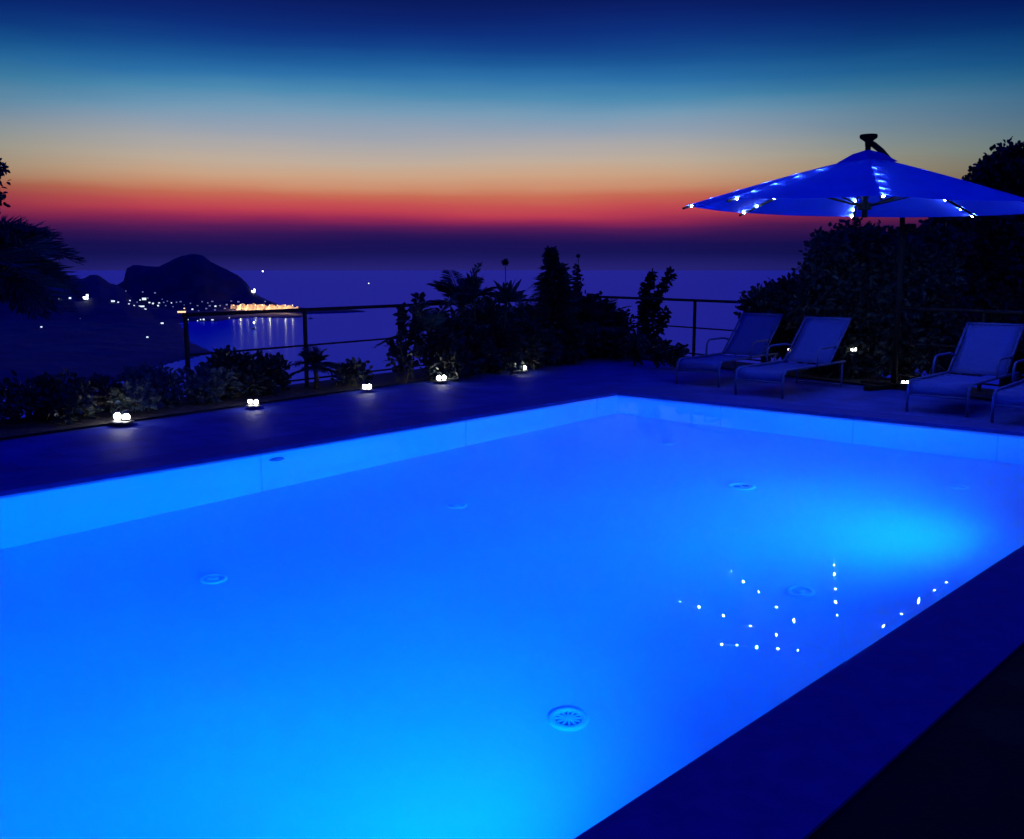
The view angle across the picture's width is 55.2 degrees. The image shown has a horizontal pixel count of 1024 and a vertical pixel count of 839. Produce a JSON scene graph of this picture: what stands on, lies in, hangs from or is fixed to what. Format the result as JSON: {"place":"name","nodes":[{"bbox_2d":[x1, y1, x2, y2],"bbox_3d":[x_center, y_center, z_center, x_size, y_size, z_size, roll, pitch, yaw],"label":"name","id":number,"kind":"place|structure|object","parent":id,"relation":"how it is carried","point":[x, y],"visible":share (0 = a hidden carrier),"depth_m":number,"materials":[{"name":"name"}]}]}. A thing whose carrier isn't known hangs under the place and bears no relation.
{"place":"outdoors","nodes":[
{"label":"outdoors","id":0,"kind":"place"},
{"bbox_2d":[0,254,365,388],"bbox_3d":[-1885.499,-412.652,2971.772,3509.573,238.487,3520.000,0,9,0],"label":"headland terrain","id":1,"kind":"structure","parent":0,"point":[104,335],"depth_m":2582.80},
{"bbox_2d":[231,303,298,309],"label":"floodlit quay","id":2,"kind":"structure","parent":1,"relation":"on","point":[253,306],"depth_m":3330.00,"materials":[{"name":"stone"}]},
{"bbox_2d":[0,355,1023,477],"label":"terrace paving","id":3,"kind":"structure","parent":0,"point":[26,454],"depth_m":10.96,"materials":[{"name":"blue stone"}]},
{"bbox_2d":[110,410,133,424],"bbox_3d":[-3.822,-0.026,9.595,0.221,0.124,0.221,3,9,18],"label":"garden lamp","id":4,"kind":"object","parent":3,"relation":"on","point":[119,420],"visible":1,"depth_m":9.56,"materials":[{"name":"white"}]},
{"bbox_2d":[246,398,260,406],"bbox_3d":[-2.839,-0.188,10.755,0.162,0.090,0.162,1,9,6],"label":"garden lamp","id":5,"kind":"object","parent":3,"relation":"on","point":[254,404],"visible":1,"depth_m":10.73,"materials":[{"name":"white"}]},
{"bbox_2d":[361,383,372,390],"bbox_3d":[-1.809,-0.411,12.230,0.153,0.086,0.153,1,9,5],"label":"garden lamp","id":6,"kind":"object","parent":3,"relation":"on","point":[368,388],"visible":1,"depth_m":12.21,"materials":[{"name":"white"}]},
{"bbox_2d":[182,296,601,400],"bbox_3d":[-1.006,-1.232,14.665,0.110,1.042,9.178,6,11,35],"label":"railing","id":7,"kind":"object","parent":3,"relation":"on","point":[185,316],"visible":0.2,"depth_m":12.35,"materials":[{"name":"metal"}]},
{"bbox_2d":[435,374,447,381],"bbox_3d":[-0.949,-0.560,13.161,0.178,0.100,0.178,-2,9,-14],"label":"garden lamp","id":8,"kind":"object","parent":3,"relation":"on","point":[443,379],"visible":1,"depth_m":13.13,"materials":[{"name":"white"}]},
{"bbox_2d":[0,351,997,437],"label":"planting bed","id":9,"kind":"object","parent":3,"relation":"on","point":[104,416],"visible":0.3,"depth_m":11.48,"materials":[{"name":"soil"}]},
{"bbox_2d":[0,370,95,426],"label":"shrub","id":10,"kind":"object","parent":9,"relation":"on","point":[29,395],"visible":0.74,"depth_m":9.48,"materials":[{"name":"green plant"}]},
{"bbox_2d":[0,367,144,425],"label":"shrub","id":11,"kind":"object","parent":9,"relation":"on","point":[103,399],"visible":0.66,"depth_m":9.83,"materials":[{"name":"green plant"}]},
{"bbox_2d":[73,364,182,415],"bbox_3d":[-4.108,-0.311,10.483,1.069,0.569,1.128,4,9,23],"label":"shrub","id":12,"kind":"object","parent":9,"relation":"on","point":[140,384],"visible":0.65,"depth_m":10.39,"materials":[{"name":"green plant"}]},
{"bbox_2d":[131,361,201,409],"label":"shrub","id":13,"kind":"object","parent":9,"relation":"on","point":[169,401],"visible":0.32,"depth_m":10.81,"materials":[{"name":"green plant"}]},
{"bbox_2d":[175,363,242,403],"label":"shrub","id":14,"kind":"object","parent":9,"relation":"on","point":[208,388],"visible":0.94,"depth_m":10.96,"materials":[{"name":"green plant"}]},
{"bbox_2d":[198,345,269,399],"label":"shrub","id":15,"kind":"object","parent":9,"relation":"on","point":[227,360],"visible":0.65,"depth_m":11.38,"materials":[{"name":"green plant"}]},
{"bbox_2d":[244,350,295,395],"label":"shrub","id":16,"kind":"object","parent":9,"relation":"on","point":[273,366],"visible":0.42,"depth_m":11.78,"materials":[{"name":"green plant"}]},
{"bbox_2d":[289,345,345,388],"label":"palm plant","id":17,"kind":"object","parent":9,"relation":"on","point":[313,359],"visible":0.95,"depth_m":12.26,"materials":[{"name":"green plant"}]},
{"bbox_2d":[330,357,373,385],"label":"shrub","id":18,"kind":"object","parent":9,"relation":"on","point":[359,371],"visible":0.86,"depth_m":12.61,"materials":[{"name":"green plant"}]},
{"bbox_2d":[383,330,423,383],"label":"leafy stem plant","id":19,"kind":"object","parent":9,"relation":"on","point":[403,369],"visible":1,"depth_m":13.04,"materials":[{"name":"green plant"}]},
{"bbox_2d":[384,292,427,378],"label":"leafy stem plant","id":20,"kind":"object","parent":9,"relation":"on","point":[402,314],"visible":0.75,"depth_m":13.36,"materials":[{"name":"green plant"}]},
{"bbox_2d":[373,294,475,379],"bbox_3d":[-1.228,-1.109,13.634,1.220,1.274,1.100,5,10,30],"label":"palm plant","id":21,"kind":"object","parent":9,"relation":"on","point":[434,320],"visible":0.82,"depth_m":13.26,"materials":[{"name":"green plant"}]},
{"bbox_2d":[407,304,471,331],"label":"feathery plant","id":22,"kind":"object","parent":9,"relation":"on","point":[452,321],"visible":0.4,"depth_m":13.76,"materials":[{"name":"green plant"}]},
{"bbox_2d":[413,325,477,382],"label":"shrub","id":23,"kind":"object","parent":9,"relation":"on","point":[442,348],"visible":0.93,"depth_m":13.32,"materials":[{"name":"green plant"}]},
{"bbox_2d":[426,261,497,317],"bbox_3d":[-0.739,-1.434,14.277,1.256,1.724,1.267,0,9,0],"label":"palm plant","id":24,"kind":"object","parent":9,"relation":"on","point":[452,289],"visible":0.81,"depth_m":14.18,"materials":[{"name":"green plant"}]},
{"bbox_2d":[440,315,505,376],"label":"shrub","id":25,"kind":"object","parent":9,"relation":"on","point":[477,333],"visible":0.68,"depth_m":13.80,"materials":[{"name":"green plant"}]},
{"bbox_2d":[437,273,527,373],"bbox_3d":[-0.485,-1.373,14.239,1.459,1.520,0.799,0,9,0],"label":"dragon tree","id":26,"kind":"object","parent":9,"relation":"on","point":[505,295],"visible":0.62,"depth_m":14.23,"materials":[{"name":"green plant"}]},
{"bbox_2d":[454,295,512,368],"bbox_3d":[-0.478,-1.266,14.740,1.065,1.248,0.834,7,11,37],"label":"feathery plant","id":27,"kind":"object","parent":9,"relation":"on","point":[479,302],"visible":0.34,"depth_m":14.60,"materials":[{"name":"green plant"}]},
{"bbox_2d":[476,313,528,374],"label":"shrub","id":28,"kind":"object","parent":9,"relation":"on","point":[509,347],"visible":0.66,"depth_m":14.31,"materials":[{"name":"green plant"}]},
{"bbox_2d":[501,258,510,365],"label":"flower stalk","id":29,"kind":"object","parent":9,"relation":"on","point":[505,262],"visible":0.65,"depth_m":14.93,"materials":[{"name":"green plant"}]},
{"bbox_2d":[515,291,562,362],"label":"feathery plant","id":30,"kind":"object","parent":9,"relation":"on","point":[530,308],"visible":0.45,"depth_m":15.48,"materials":[{"name":"green plant"}]},
{"bbox_2d":[517,316,570,369],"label":"shrub","id":31,"kind":"object","parent":9,"relation":"on","point":[544,343],"visible":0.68,"depth_m":14.94,"materials":[{"name":"green plant"}]},
{"bbox_2d":[526,245,588,365],"bbox_3d":[0.703,-1.805,15.855,1.129,2.019,1.210,0,9,0],"label":"conical shrub","id":32,"kind":"object","parent":9,"relation":"on","point":[555,289],"visible":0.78,"depth_m":15.66,"materials":[{"name":"green plant"}]},
{"bbox_2d":[571,264,584,296],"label":"leafy stem plant","id":33,"kind":"object","parent":9,"relation":"on","point":[579,283],"visible":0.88,"depth_m":16.60,"materials":[{"name":"green plant"}]},
{"bbox_2d":[576,254,581,302],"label":"flower stalk","id":34,"kind":"object","parent":9,"relation":"on","point":[578,256],"visible":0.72,"depth_m":16.56,"materials":[{"name":"green plant"}]},
{"bbox_2d":[578,290,616,358],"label":"shrub","id":35,"kind":"object","parent":9,"relation":"on","point":[609,308],"visible":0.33,"depth_m":16.96,"materials":[{"name":"green plant"}]},
{"bbox_2d":[586,297,629,312],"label":"feathery plant","id":36,"kind":"object","parent":9,"relation":"on","point":[612,300],"visible":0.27,"depth_m":17.15,"materials":[{"name":"green plant"}]},
{"bbox_2d":[595,307,639,334],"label":"shrub","id":37,"kind":"object","parent":9,"relation":"on","point":[621,317],"visible":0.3,"depth_m":17.16,"materials":[{"name":"green plant"}]},
{"bbox_2d":[592,325,646,361],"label":"shrub","id":38,"kind":"object","parent":9,"relation":"on","point":[611,342],"visible":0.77,"depth_m":16.56,"materials":[{"name":"green plant"}]},
{"bbox_2d":[624,331,650,365],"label":"bush","id":39,"kind":"object","parent":9,"relation":"on","point":[633,353],"visible":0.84,"depth_m":15.59,"materials":[{"name":"green plant"}]},
{"bbox_2d":[636,339,671,367],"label":"bush","id":40,"kind":"object","parent":9,"relation":"on","point":[648,349],"visible":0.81,"depth_m":15.19,"materials":[{"name":"green plant"}]},
{"bbox_2d":[634,266,677,339],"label":"leafy stem plant","id":41,"kind":"object","parent":9,"relation":"on","point":[645,314],"visible":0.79,"depth_m":17.62,"materials":[{"name":"green plant"}]},
{"bbox_2d":[653,342,689,368],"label":"bush","id":42,"kind":"object","parent":9,"relation":"on","point":[675,353],"visible":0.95,"depth_m":14.88,"materials":[{"name":"green plant"}]},
{"bbox_2d":[733,272,808,362],"bbox_3d":[4.131,-1.244,14.717,1.585,2.178,1.208,0,9,0],"label":"broadleaf shrub","id":43,"kind":"object","parent":9,"relation":"on","point":[772,296],"visible":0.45,"depth_m":14.42,"materials":[{"name":"green plant"}]},
{"bbox_2d":[785,217,921,378],"bbox_3d":[4.818,-1.427,13.712,2.041,2.843,1.338,0,9,0],"label":"broadleaf shrub","id":44,"kind":"object","parent":9,"relation":"on","point":[835,271],"visible":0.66,"depth_m":13.33,"materials":[{"name":"green plant"}]},
{"bbox_2d":[851,221,980,380],"bbox_3d":[5.475,-1.298,13.261,1.881,2.724,1.290,0,9,0],"label":"broadleaf shrub","id":45,"kind":"object","parent":9,"relation":"on","point":[931,258],"visible":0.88,"depth_m":12.94,"materials":[{"name":"green plant"}]},
{"bbox_2d":[0,387,1023,838],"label":"swimming pool","id":46,"kind":"structure","parent":3,"relation":"in","point":[810,759],"depth_m":3.51,"materials":[{"name":"stone"}]},
{"bbox_2d":[0,397,1023,838],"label":"pool water","id":47,"kind":"structure","parent":46,"relation":"in","point":[570,621],"depth_m":4.56,"materials":[{"name":"blue liquid"}]},
{"bbox_2d":[516,364,527,371],"bbox_3d":[0.151,-0.762,14.470,0.187,0.104,0.187,5,10,32],"label":"garden lamp","id":48,"kind":"object","parent":3,"relation":"on","point":[525,370],"visible":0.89,"depth_m":14.42,"materials":[{"name":"white"}]},
{"bbox_2d":[676,313,782,387],"bbox_3d":[3.033,-0.992,13.544,0.708,0.891,1.876,7,11,39],"label":"sun lounger","id":49,"kind":"object","parent":3,"relation":"on","point":[753,335],"visible":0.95,"depth_m":13.88,"materials":[{"name":"fabric"}]},
{"bbox_2d":[734,316,850,398],"bbox_3d":[3.579,-0.816,12.397,0.708,0.891,1.876,8,12,41],"label":"sun lounger","id":50,"kind":"object","parent":3,"relation":"on","point":[818,341],"visible":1,"depth_m":12.73,"materials":[{"name":"fabric"}]},
{"bbox_2d":[602,296,1023,390],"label":"railing","id":51,"kind":"object","parent":3,"relation":"on","point":[982,311],"visible":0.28,"depth_m":13.20,"materials":[{"name":"metal"}]},
{"bbox_2d":[682,133,1023,390],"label":"cantilever umbrella","id":52,"kind":"object","parent":3,"relation":"on","point":[869,182],"visible":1,"depth_m":10.11,"materials":[{"name":"fabric"}]},
{"bbox_2d":[905,322,1023,416],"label":"sun lounger","id":53,"kind":"object","parent":3,"relation":"on","point":[988,349],"visible":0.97,"depth_m":11.29,"materials":[{"name":"fabric"}]},
{"bbox_2d":[990,359,1023,422],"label":"sun lounger","id":54,"kind":"object","parent":3,"relation":"on","point":[1008,395],"visible":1,"depth_m":9.68,"materials":[{"name":"fabric"}]},
{"bbox_2d":[0,0,1023,269],"label":"sky","id":55,"kind":"structure","parent":0,"point":[235,134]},
{"bbox_2d":[3,270,1022,418],"bbox_3d":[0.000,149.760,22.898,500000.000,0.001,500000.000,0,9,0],"label":"sea","id":56,"kind":"structure","parent":0,"point":[316,288],"depth_m":4446.53,"materials":[{"name":"liquid"}]},
{"bbox_2d":[807,644,1023,838],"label":"house terrace floor","id":57,"kind":"structure","parent":0,"point":[956,771],"depth_m":2.93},
{"bbox_3d":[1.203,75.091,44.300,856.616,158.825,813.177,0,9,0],"label":"garden slope","id":58,"kind":"structure","parent":0,"visible":0},
{"bbox_2d":[0,158,10,213],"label":"broadleaf tree","id":59,"kind":"object","parent":58,"relation":"on","point":[3,167],"visible":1,"depth_m":9.95,"materials":[{"name":"green plant"}]},
{"bbox_2d":[0,214,89,320],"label":"palm tree","id":60,"kind":"object","parent":58,"relation":"on","point":[27,284],"visible":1,"depth_m":10.92,"materials":[{"name":"green plant"}]},
{"bbox_2d":[911,214,1023,376],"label":"broadleaf tree","id":61,"kind":"object","parent":58,"relation":"on","point":[993,273],"visible":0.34,"depth_m":14.00,"materials":[{"name":"green plant"}]},
{"bbox_2d":[961,136,1023,387],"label":"broadleaf tree","id":62,"kind":"object","parent":58,"relation":"on","point":[1001,168],"visible":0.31,"depth_m":14.97,"materials":[{"name":"green plant"}]}
]}

